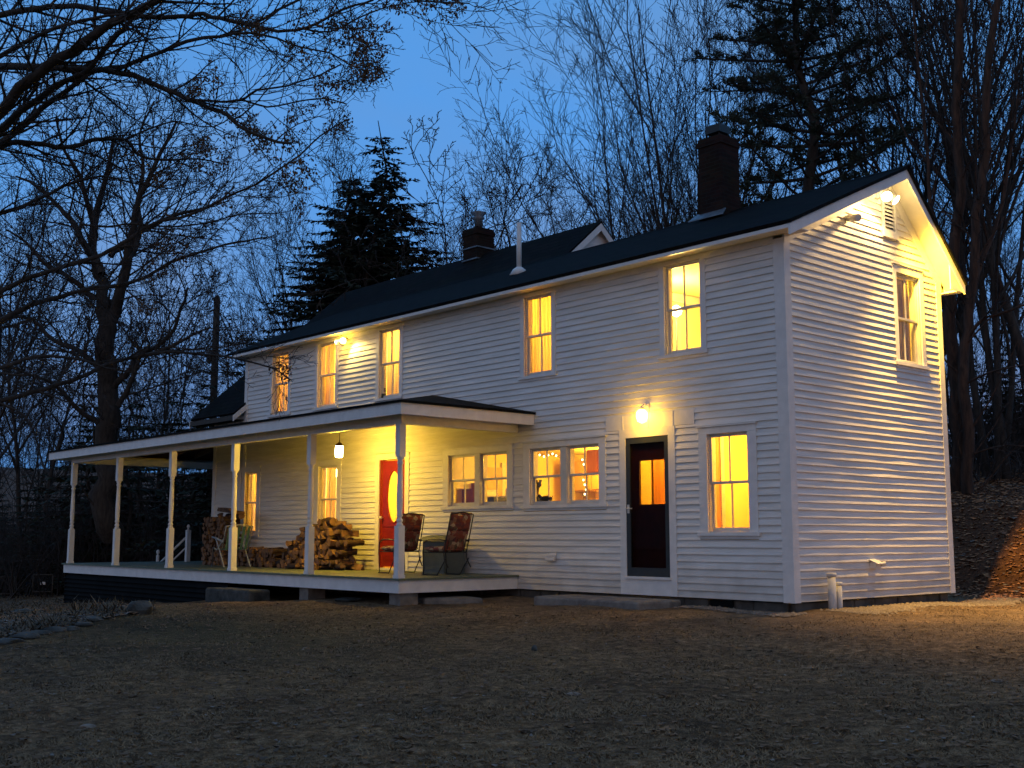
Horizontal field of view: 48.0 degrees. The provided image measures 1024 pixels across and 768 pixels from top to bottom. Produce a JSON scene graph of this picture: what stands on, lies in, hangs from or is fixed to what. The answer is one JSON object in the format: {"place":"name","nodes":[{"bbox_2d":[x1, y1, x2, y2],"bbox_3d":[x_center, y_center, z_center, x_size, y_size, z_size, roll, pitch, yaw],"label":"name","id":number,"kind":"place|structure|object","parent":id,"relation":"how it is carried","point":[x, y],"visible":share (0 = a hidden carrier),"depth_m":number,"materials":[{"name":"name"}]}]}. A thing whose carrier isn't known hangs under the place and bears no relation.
{"place":"outdoors","nodes":[
{"label":"outdoors","id":0,"kind":"place"},
{"bbox_2d":[421,535,464,573],"bbox_3d":[-1.196,2.973,20.104,0.540,0.660,0.620,7,-11,-44],"label":"storage bin","id":1,"kind":"object","parent":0,"point":[433,562],"visible":0.69,"depth_m":19.91,"materials":[{"name":"plastic"}]},
{"bbox_2d":[0,460,1023,767],"bbox_3d":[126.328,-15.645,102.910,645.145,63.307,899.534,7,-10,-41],"label":"ground","id":2,"kind":"structure","parent":0,"point":[460,632],"depth_m":9.82,"materials":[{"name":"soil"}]},
{"bbox_2d":[0,378,50,487],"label":"bare hardwood tree","id":3,"kind":"object","parent":2,"relation":"on","point":[13,441],"visible":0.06,"depth_m":66.68,"materials":[{"name":"brown plant"}]},
{"bbox_2d":[0,467,59,596],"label":"young evergreen","id":4,"kind":"object","parent":2,"relation":"on","point":[25,529],"visible":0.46,"depth_m":36.40,"materials":[{"name":"green plant"}]},
{"bbox_2d":[0,269,66,457],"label":"bare hardwood tree","id":5,"kind":"object","parent":2,"relation":"on","point":[29,399],"visible":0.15,"depth_m":44.55,"materials":[{"name":"brown plant"}]},
{"bbox_2d":[0,300,73,474],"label":"bare whippy tree","id":6,"kind":"object","parent":2,"relation":"on","point":[19,408],"visible":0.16,"depth_m":50.85,"materials":[{"name":"brown plant"}]},
{"bbox_2d":[0,375,91,515],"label":"bare hardwood tree","id":7,"kind":"object","parent":2,"relation":"on","point":[28,454],"visible":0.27,"depth_m":58.28,"materials":[{"name":"brown plant"}]},
{"bbox_2d":[1,325,91,484],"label":"bare whippy tree","id":8,"kind":"object","parent":2,"relation":"on","point":[52,421],"visible":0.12,"depth_m":76.62,"materials":[{"name":"brown plant"}]},
{"bbox_2d":[0,410,94,502],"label":"gnarled bare tree","id":9,"kind":"object","parent":2,"relation":"on","point":[50,461],"visible":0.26,"depth_m":58.48,"materials":[{"name":"brown plant"}]},
{"bbox_2d":[15,397,104,592],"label":"young evergreen","id":10,"kind":"object","parent":2,"relation":"on","point":[87,437],"visible":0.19,"depth_m":40.60,"materials":[{"name":"green plant"}]},
{"bbox_2d":[23,447,96,592],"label":"young evergreen","id":11,"kind":"object","parent":2,"relation":"on","point":[67,508],"visible":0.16,"depth_m":37.72,"materials":[{"name":"green plant"}]},
{"bbox_2d":[0,397,127,511],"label":"gnarled bare tree","id":12,"kind":"object","parent":2,"relation":"on","point":[31,451],"visible":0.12,"depth_m":70.21,"materials":[{"name":"brown plant"}]},
{"bbox_2d":[0,362,133,517],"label":"gnarled bare tree","id":13,"kind":"object","parent":2,"relation":"on","point":[58,426],"visible":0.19,"depth_m":60.15,"materials":[{"name":"brown plant"}]},
{"bbox_2d":[0,100,134,458],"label":"bare hardwood tree","id":14,"kind":"object","parent":2,"relation":"on","point":[23,421],"visible":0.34,"depth_m":36.00,"materials":[{"name":"brown plant"}]},
{"bbox_2d":[0,170,135,593],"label":"bare hardwood tree","id":15,"kind":"object","parent":2,"relation":"on","point":[16,462],"visible":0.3,"depth_m":39.04,"materials":[{"name":"brown plant"}]},
{"bbox_2d":[11,379,141,593],"bbox_3d":[-13.326,3.389,36.171,4.853,7.418,5.405,1,-8,-7],"label":"young evergreen","id":16,"kind":"object","parent":2,"relation":"on","point":[80,467],"visible":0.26,"depth_m":35.55,"materials":[{"name":"green plant"}]},
{"bbox_2d":[0,594,155,637],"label":"garden plants","id":17,"kind":"object","parent":2,"relation":"on","point":[33,623],"visible":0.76,"depth_m":15.32,"materials":[{"name":"plant"}]},
{"bbox_2d":[0,598,156,637],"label":"garden leaves","id":18,"kind":"object","parent":2,"relation":"on","point":[69,617],"visible":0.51,"depth_m":15.49,"materials":[{"name":"brown plant"}]},
{"bbox_2d":[0,467,203,598],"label":"brush","id":19,"kind":"object","parent":2,"relation":"on","point":[9,561],"visible":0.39,"depth_m":33.85,"materials":[{"name":"brown plant"}]},
{"bbox_2d":[44,377,173,579],"bbox_3d":[-11.954,3.331,36.187,4.917,7.516,5.476,-5,-9,31],"label":"young evergreen","id":20,"kind":"object","parent":2,"relation":"on","point":[130,513],"visible":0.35,"depth_m":35.82,"materials":[{"name":"green plant"}]},
{"bbox_2d":[0,273,221,548],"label":"gnarled bare tree","id":21,"kind":"object","parent":2,"relation":"on","point":[61,435],"visible":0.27,"depth_m":45.57,"materials":[{"name":"brown plant"}]},
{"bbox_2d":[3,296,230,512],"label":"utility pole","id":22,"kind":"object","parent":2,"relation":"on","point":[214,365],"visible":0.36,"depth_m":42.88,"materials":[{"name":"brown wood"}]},
{"bbox_2d":[37,310,197,496],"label":"bare hardwood tree","id":23,"kind":"object","parent":2,"relation":"on","point":[139,413],"visible":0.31,"depth_m":47.47,"materials":[{"name":"brown plant"}]},
{"bbox_2d":[82,406,184,558],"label":"young evergreen","id":24,"kind":"object","parent":2,"relation":"on","point":[149,469],"visible":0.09,"depth_m":40.34,"materials":[{"name":"green plant"}]},
{"bbox_2d":[0,44,279,543],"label":"old hardwood tree","id":25,"kind":"object","parent":2,"relation":"on","point":[102,491],"visible":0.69,"depth_m":32.71,"materials":[{"name":"brown plant"}]},
{"bbox_2d":[127,600,152,614],"bbox_3d":[-5.111,3.113,15.801,0.324,0.284,0.357,-6,-9,37],"label":"rock","id":26,"kind":"object","parent":2,"relation":"on","point":[143,607],"visible":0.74,"depth_m":15.70,"materials":[{"name":"stone"}]},
{"bbox_2d":[80,315,206,498],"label":"bare hardwood tree","id":27,"kind":"object","parent":2,"relation":"on","point":[143,399],"visible":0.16,"depth_m":52.88,"materials":[{"name":"brown plant"}]},
{"bbox_2d":[55,225,260,561],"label":"bare hardwood tree","id":28,"kind":"object","parent":2,"relation":"on","point":[176,340],"visible":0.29,"depth_m":47.15,"materials":[{"name":"brown plant"}]},
{"bbox_2d":[132,419,194,560],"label":"young evergreen","id":29,"kind":"object","parent":2,"relation":"on","point":[164,482],"visible":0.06,"depth_m":43.40,"materials":[{"name":"green plant"}]},
{"bbox_2d":[121,371,209,505],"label":"gnarled bare tree","id":30,"kind":"object","parent":2,"relation":"on","point":[161,413],"visible":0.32,"depth_m":45.76,"materials":[{"name":"brown plant"}]},
{"bbox_2d":[131,412,212,560],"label":"young evergreen","id":31,"kind":"object","parent":2,"relation":"on","point":[176,477],"visible":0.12,"depth_m":37.59,"materials":[{"name":"green plant"}]},
{"bbox_2d":[131,380,218,560],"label":"young evergreen","id":32,"kind":"object","parent":2,"relation":"on","point":[207,479],"visible":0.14,"depth_m":35.98,"materials":[{"name":"green plant"}]},
{"bbox_2d":[135,327,223,512],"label":"bare sapling","id":33,"kind":"object","parent":2,"relation":"on","point":[181,415],"visible":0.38,"depth_m":41.74,"materials":[{"name":"brown plant"}]},
{"bbox_2d":[160,418,212,560],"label":"young evergreen","id":34,"kind":"object","parent":2,"relation":"on","point":[193,555],"visible":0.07,"depth_m":36.05,"materials":[{"name":"plant"}]},
{"bbox_2d":[116,274,288,471],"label":"gnarled bare tree","id":35,"kind":"object","parent":2,"relation":"on","point":[243,369],"visible":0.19,"depth_m":41.06,"materials":[{"name":"brown plant"}]},
{"bbox_2d":[205,587,269,602],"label":"stone block","id":36,"kind":"structure","parent":2,"relation":"on","point":[221,594],"depth_m":20.39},
{"bbox_2d":[190,249,304,417],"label":"bare whippy tree","id":37,"kind":"object","parent":2,"relation":"on","point":[237,300],"visible":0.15,"depth_m":53.65,"materials":[{"name":"brown plant"}]},
{"bbox_2d":[77,166,418,556],"bbox_3d":[-5.448,-0.383,36.866,15.836,14.589,17.176,-3,-8,18],"label":"spruce tree","id":38,"kind":"object","parent":2,"relation":"on","point":[315,299],"visible":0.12,"depth_m":37.81,"materials":[{"name":"green plant"}]},
{"bbox_2d":[0,0,539,439],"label":"oak tree","id":39,"kind":"object","parent":2,"relation":"on","point":[54,62],"visible":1,"depth_m":11.67,"materials":[{"name":"brown plant"}]},
{"bbox_2d":[147,123,394,377],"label":"bare hardwood tree","id":40,"kind":"object","parent":2,"relation":"on","point":[288,249],"visible":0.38,"depth_m":40.92,"materials":[{"name":"brown plant"}]},
{"bbox_2d":[219,195,326,385],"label":"bare hardwood tree","id":41,"kind":"object","parent":2,"relation":"on","point":[269,223],"visible":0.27,"depth_m":44.59,"materials":[{"name":"brown plant"}]},
{"bbox_2d":[133,171,416,542],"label":"spruce tree","id":42,"kind":"object","parent":2,"relation":"on","point":[293,271],"visible":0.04,"depth_m":41.44,"materials":[{"name":"green plant"}]},
{"bbox_2d":[127,121,462,553],"bbox_3d":[-3.900,-1.101,36.183,15.836,15.804,17.176,1,-8,-6],"label":"spruce tree","id":43,"kind":"object","parent":2,"relation":"on","point":[377,186],"visible":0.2,"depth_m":37.27,"materials":[{"name":"green plant"}]},
{"bbox_2d":[174,173,451,528],"bbox_3d":[-3.298,-0.240,40.019,16.190,15.129,14.927,4,-9,-28],"label":"spruce tree","id":44,"kind":"object","parent":2,"relation":"on","point":[426,252],"visible":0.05,"depth_m":39.65,"materials":[{"name":"green plant"}]},
{"bbox_2d":[346,182,499,289],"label":"bare hardwood tree","id":45,"kind":"object","parent":2,"relation":"on","point":[450,232],"visible":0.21,"depth_m":38.69,"materials":[{"name":"brown plant"}]},
{"bbox_2d":[418,594,482,603],"bbox_3d":[-1.159,3.471,18.454,0.881,0.130,1.485,3,-8,-24],"label":"flat stone","id":46,"kind":"object","parent":2,"relation":"on","point":[439,599],"visible":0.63,"depth_m":17.96,"materials":[{"name":"stone"}]},
{"bbox_2d":[286,110,653,313],"bbox_3d":[-2.099,-0.997,34.368,12.984,14.972,12.703,-3,-8,23],"label":"gnarled bare tree","id":47,"kind":"object","parent":2,"relation":"on","point":[445,247],"visible":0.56,"depth_m":34.56,"materials":[{"name":"brown plant"}]},
{"bbox_2d":[48,123,967,611],"bbox_3d":[-0.639,0.436,24.572,11.130,9.710,20.060,7,-10,-41],"label":"farmhouse","id":48,"kind":"object","parent":2,"relation":"on","point":[784,449],"visible":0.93,"depth_m":18.06,"materials":[{"name":"white paint"}]},
{"bbox_2d":[211,524,252,567],"bbox_3d":[-5.793,3.343,23.782,0.576,0.876,1.065,4,-9,-29],"label":"lawn chair","id":49,"kind":"object","parent":48,"relation":"on","point":[247,541],"visible":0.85,"depth_m":23.54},
{"bbox_2d":[237,466,261,537],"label":"window","id":50,"kind":"structure","parent":48,"relation":"in","point":[251,470],"depth_m":26.14,"materials":[{"name":"paint"}]},
{"bbox_2d":[250,474,256,530],"bbox_3d":[-5.820,2.708,26.238,0.048,1.340,0.760,7,-10,-41],"label":"curtain","id":51,"kind":"object","parent":48,"relation":"hanging from","point":[254,480],"visible":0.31,"depth_m":26.35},
{"bbox_2d":[267,348,291,418],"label":"window","id":52,"kind":"structure","parent":48,"relation":"in","point":[274,381],"depth_m":25.71,"materials":[{"name":"paint"}]},
{"bbox_2d":[280,355,288,410],"bbox_3d":[-5.104,0.016,25.784,0.048,1.340,0.330,7,-10,-41],"label":"curtain","id":53,"kind":"object","parent":48,"relation":"hanging from","point":[286,392],"visible":0.51,"depth_m":25.77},
{"bbox_2d":[312,337,338,411],"bbox_3d":[-3.838,-0.180,24.158,0.215,1.522,0.940,7,-10,-41],"label":"window","id":54,"kind":"structure","parent":48,"relation":"in","point":[320,346],"depth_m":24.33,"materials":[{"name":"paint"}]},
{"bbox_2d":[313,458,341,523],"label":"window","id":55,"kind":"structure","parent":48,"relation":"in","point":[320,499],"depth_m":23.93,"materials":[{"name":"paint"}]},
{"bbox_2d":[325,344,334,404],"bbox_3d":[-3.865,-0.166,24.409,0.048,1.340,0.310,7,-10,-41],"label":"curtain","id":56,"kind":"object","parent":48,"relation":"hanging from","point":[327,379],"visible":0.73,"depth_m":24.41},
{"bbox_2d":[326,468,335,517],"bbox_3d":[-3.775,2.409,23.968,0.048,1.340,0.340,7,-10,-41],"label":"curtain","id":57,"kind":"object","parent":48,"relation":"hanging from","point":[333,483],"visible":0.55,"depth_m":23.96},
{"bbox_2d":[373,322,403,402],"bbox_3d":[-2.348,-0.398,22.504,0.215,1.522,0.944,7,-10,-41],"label":"window","id":58,"kind":"structure","parent":48,"relation":"in","point":[381,332],"depth_m":22.66,"materials":[{"name":"paint"}]},
{"bbox_2d":[379,460,404,566],"bbox_3d":[-2.281,2.470,21.985,0.140,2.060,0.828,7,-10,-41],"label":"red front door","id":59,"kind":"structure","parent":48,"relation":"in","point":[389,469],"depth_m":22.14,"materials":[{"name":"paint"}]},
{"bbox_2d":[387,330,399,394],"bbox_3d":[-2.346,-0.388,22.723,0.048,1.340,0.410,7,-10,-41],"label":"curtain","id":60,"kind":"object","parent":48,"relation":"hanging from","point":[395,358],"visible":0.74,"depth_m":22.72,"materials":[{"name":"fabric"}]},
{"bbox_2d":[378,513,424,573],"bbox_3d":[-1.918,2.766,20.005,0.534,1.041,0.720,5,-9,-35],"label":"patio chair","id":61,"kind":"object","parent":48,"relation":"on","point":[412,523],"visible":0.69,"depth_m":19.88,"materials":[{"name":"fabric"}]},
{"bbox_2d":[422,511,473,575],"bbox_3d":[-1.050,2.639,19.045,0.720,1.041,0.534,-7,-10,44],"label":"patio chair","id":62,"kind":"object","parent":48,"relation":"on","point":[455,540],"visible":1,"depth_m":18.90,"materials":[{"name":"fabric"}]},
{"bbox_2d":[440,443,513,511],"bbox_3d":[-0.567,1.667,20.220,0.215,1.130,1.960,7,-10,-41],"label":"window","id":63,"kind":"structure","parent":48,"relation":"in","point":[480,503],"depth_m":20.18,"materials":[{"name":"paint"}]},
{"bbox_2d":[487,467,501,495],"bbox_3d":[-0.430,2.600,22.361,0.600,1.960,0.045,7,-10,-41],"label":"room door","id":64,"kind":"structure","parent":48,"relation":"in","point":[491,484],"depth_m":22.50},
{"bbox_2d":[518,287,556,382],"bbox_3d":[0.483,-0.813,19.362,0.215,1.522,0.928,7,-10,-41],"label":"window","id":65,"kind":"structure","parent":48,"relation":"in","point":[526,375],"depth_m":19.49,"materials":[{"name":"paint"}]},
{"bbox_2d":[533,296,550,372],"bbox_3d":[0.592,-0.848,19.467,0.048,1.320,0.730,7,-10,-41],"label":"curtain","id":66,"kind":"object","parent":48,"relation":"hanging from","point":[545,314],"visible":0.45,"depth_m":19.56,"materials":[{"name":"fabric"}]},
{"bbox_2d":[521,435,607,510],"bbox_3d":[0.879,1.465,18.615,0.215,1.150,1.960,7,-10,-41],"label":"window","id":67,"kind":"structure","parent":48,"relation":"in","point":[566,446],"depth_m":18.57,"materials":[{"name":"paint"}]},
{"bbox_2d":[574,461,598,491],"bbox_3d":[1.671,1.817,22.772,0.320,0.600,1.400,7,-10,-41],"label":"wall cupboard","id":68,"kind":"object","parent":48,"relation":"attached to","point":[593,483],"depth_m":22.82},
{"bbox_2d":[587,449,598,472],"bbox_3d":[1.445,1.379,20.352,0.050,0.440,0.320,7,-10,-41],"label":"framed picture","id":69,"kind":"object","parent":48,"relation":"in","point":[592,461],"visible":0.71,"depth_m":20.34,"materials":[{"name":"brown wood"}]},
{"bbox_2d":[636,403,649,423],"bbox_3d":[1.966,0.440,17.268,0.230,0.310,0.180,7,-10,-41],"label":"wall lamp","id":70,"kind":"object","parent":48,"relation":"attached to","point":[641,415],"visible":1,"depth_m":17.20,"materials":[{"name":"white glass"}]},
{"bbox_2d":[626,435,669,576],"bbox_3d":[2.016,1.823,17.165,0.092,2.077,0.846,7,-10,-41],"label":"door frame","id":71,"kind":"structure","parent":48,"relation":"in","point":[631,571],"depth_m":17.24,"materials":[{"name":"white wood"}]},
{"bbox_2d":[631,442,665,567],"bbox_3d":[2.092,1.832,17.232,0.048,2.070,0.810,7,-10,-41],"label":"side door","id":72,"kind":"structure","parent":48,"relation":"in","point":[648,520],"depth_m":17.26,"materials":[{"name":"paint"}]},
{"bbox_2d":[652,460,664,503],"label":"room door","id":73,"kind":"structure","parent":48,"relation":"in","point":[658,465],"depth_m":18.49,"materials":[{"name":"brown wood"}]},
{"bbox_2d":[657,252,708,361],"bbox_3d":[2.567,-1.118,17.049,0.215,1.522,0.942,7,-10,-41],"label":"window","id":74,"kind":"structure","parent":48,"relation":"in","point":[667,353],"depth_m":17.15,"materials":[{"name":"paint"}]},
{"bbox_2d":[715,437,721,531],"bbox_3d":[2.890,1.739,16.871,0.510,2.230,0.055,7,-10,-41],"label":"inner door","id":75,"kind":"structure","parent":48,"relation":"in","point":[717,448],"depth_m":17.02,"materials":[{"name":"brown wood"}]},
{"bbox_2d":[696,421,760,538],"bbox_3d":[3.074,1.367,16.149,0.215,1.600,1.070,7,-10,-41],"label":"window","id":76,"kind":"structure","parent":48,"relation":"in","point":[706,448],"depth_m":16.21,"materials":[{"name":"paint"}]},
{"bbox_2d":[875,192,899,203],"bbox_3d":[5.662,-2.841,17.427,0.383,0.218,0.312,7,-10,-41],"label":"floodlight","id":77,"kind":"object","parent":48,"relation":"attached to","point":[888,196],"visible":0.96,"depth_m":17.38,"materials":[{"name":"white glass"}]},
{"bbox_2d":[897,279,910,360],"bbox_3d":[6.163,-0.970,18.125,0.365,1.370,0.048,7,-10,-41],"label":"curtain","id":78,"kind":"object","parent":48,"relation":"hanging from","point":[900,298],"visible":0.62,"depth_m":18.13,"materials":[{"name":"fabric"}]},
{"bbox_2d":[891,261,929,372],"bbox_3d":[6.121,-1.020,17.895,0.960,1.630,0.215,7,-10,-41],"label":"window","id":79,"kind":"structure","parent":48,"relation":"in","point":[916,300],"depth_m":18.03,"materials":[{"name":"paint"}]},
{"bbox_2d":[1,605,1021,767],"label":"pale leaves","id":80,"kind":"object","parent":2,"relation":"on","point":[531,734],"visible":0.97,"depth_m":8.27,"materials":[{"name":"plant"}]},
{"bbox_2d":[0,601,1023,767],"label":"fallen leaves","id":81,"kind":"object","parent":2,"relation":"on","point":[730,754],"visible":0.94,"depth_m":8.37,"materials":[{"name":"brown plant"}]},
{"bbox_2d":[439,107,598,248],"bbox_3d":[1.767,-1.020,37.858,5.911,15.740,9.329,-11,-13,55],"label":"bare hardwood tree","id":82,"kind":"object","parent":2,"relation":"on","point":[501,208],"visible":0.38,"depth_m":36.75,"materials":[{"name":"brown plant"}]},
{"bbox_2d":[534,594,680,609],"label":"stone slab","id":83,"kind":"structure","parent":2,"relation":"on","point":[633,603],"depth_m":16.51,"materials":[{"name":"stone"}]},
{"bbox_2d":[514,84,742,240],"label":"multi stem bare tree","id":84,"kind":"object","parent":2,"relation":"on","point":[638,139],"visible":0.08,"depth_m":41.68,"materials":[{"name":"brown plant"}]},
{"bbox_2d":[503,27,773,242],"bbox_3d":[4.514,-2.144,36.164,7.027,17.274,9.576,-6,-10,41],"label":"bare whippy tree","id":85,"kind":"object","parent":2,"relation":"on","point":[669,144],"visible":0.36,"depth_m":35.23,"materials":[{"name":"brown plant"}]},
{"bbox_2d":[586,134,697,236],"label":"bare whippy tree","id":86,"kind":"object","parent":2,"relation":"on","point":[638,199],"visible":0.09,"depth_m":42.52,"materials":[{"name":"brown plant"}]},
{"bbox_2d":[419,0,927,241],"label":"multi stem bare tree","id":87,"kind":"object","parent":2,"relation":"on","point":[655,144],"visible":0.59,"depth_m":36.34,"materials":[{"name":"brown plant"}]},
{"bbox_2d":[616,0,859,237],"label":"bare whippy tree","id":88,"kind":"object","parent":2,"relation":"on","point":[744,97],"visible":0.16,"depth_m":38.25,"materials":[{"name":"brown plant"}]},
{"bbox_2d":[673,0,946,222],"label":"white pine","id":89,"kind":"object","parent":2,"relation":"on","point":[809,180],"visible":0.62,"depth_m":30.96,"materials":[{"name":"green plant"}]},
{"bbox_2d":[599,0,1023,315],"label":"multi stem bare tree","id":90,"kind":"object","parent":2,"relation":"on","point":[914,124],"visible":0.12,"depth_m":37.82,"materials":[{"name":"brown plant"}]},
{"bbox_2d":[673,597,1023,616],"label":"gravel strip","id":91,"kind":"object","parent":2,"relation":"on","point":[884,609],"visible":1,"depth_m":15.77,"materials":[{"name":"gravel"}]},
{"bbox_2d":[702,0,1023,479],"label":"multi stem bare tree","id":92,"kind":"object","parent":2,"relation":"on","point":[993,255],"visible":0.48,"depth_m":30.64,"materials":[{"name":"brown plant"}]},
{"bbox_2d":[748,0,1023,356],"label":"bare whippy tree","id":93,"kind":"object","parent":2,"relation":"on","point":[1021,139],"visible":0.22,"depth_m":34.80,"materials":[{"name":"brown plant"}]},
{"bbox_2d":[773,0,1023,377],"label":"bare whippy tree","id":94,"kind":"object","parent":2,"relation":"on","point":[1014,330],"visible":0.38,"depth_m":31.57,"materials":[{"name":"brown plant"}]},
{"bbox_2d":[789,0,1023,342],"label":"bare whippy tree","id":95,"kind":"object","parent":2,"relation":"on","point":[958,316],"visible":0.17,"depth_m":35.66,"materials":[{"name":"brown plant"}]},
{"bbox_2d":[857,0,1023,494],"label":"rough barked tree","id":96,"kind":"object","parent":2,"relation":"on","point":[962,424],"visible":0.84,"depth_m":26.76,"materials":[{"name":"brown plant"}]},
{"bbox_2d":[882,166,1023,464],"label":"bare whippy tree","id":97,"kind":"object","parent":2,"relation":"on","point":[946,387],"visible":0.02,"depth_m":46.57,"materials":[{"name":"brown plant"}]},
{"bbox_2d":[912,71,1023,362],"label":"bare hardwood tree","id":98,"kind":"object","parent":2,"relation":"on","point":[987,279],"visible":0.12,"depth_m":33.43,"materials":[{"name":"brown plant"}]},
{"bbox_2d":[947,353,1010,462],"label":"young evergreen","id":99,"kind":"object","parent":2,"relation":"on","point":[985,390],"visible":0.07,"depth_m":36.30,"materials":[{"name":"plant"}]},
{"bbox_2d":[945,292,1019,407],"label":"bare hardwood tree","id":100,"kind":"object","parent":2,"relation":"on","point":[975,348],"visible":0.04,"depth_m":48.37,"materials":[{"name":"plant"}]},
{"bbox_2d":[946,362,1023,481],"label":"hillside brush","id":101,"kind":"object","parent":2,"relation":"on","point":[1019,438],"visible":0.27,"depth_m":30.44,"materials":[{"name":"brown plant"}]},
{"bbox_2d":[947,469,1023,599],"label":"leaf litter","id":102,"kind":"object","parent":2,"relation":"on","point":[1017,501],"visible":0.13,"depth_m":23.16,"materials":[{"name":"brown plant"}]},
{"bbox_2d":[979,331,1023,458],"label":"young evergreen","id":103,"kind":"object","parent":2,"relation":"on","point":[1016,376],"visible":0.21,"depth_m":34.69,"materials":[{"name":"plant"}]},
{"bbox_2d":[984,206,1023,395],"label":"bare sapling","id":104,"kind":"object","parent":2,"relation":"on","point":[1022,384],"visible":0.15,"depth_m":38.41,"materials":[{"name":"brown plant"}]},
{"bbox_2d":[0,0,1023,473],"label":"sky","id":105,"kind":"structure","parent":0,"point":[416,86],"materials":[{"name":"blue"}]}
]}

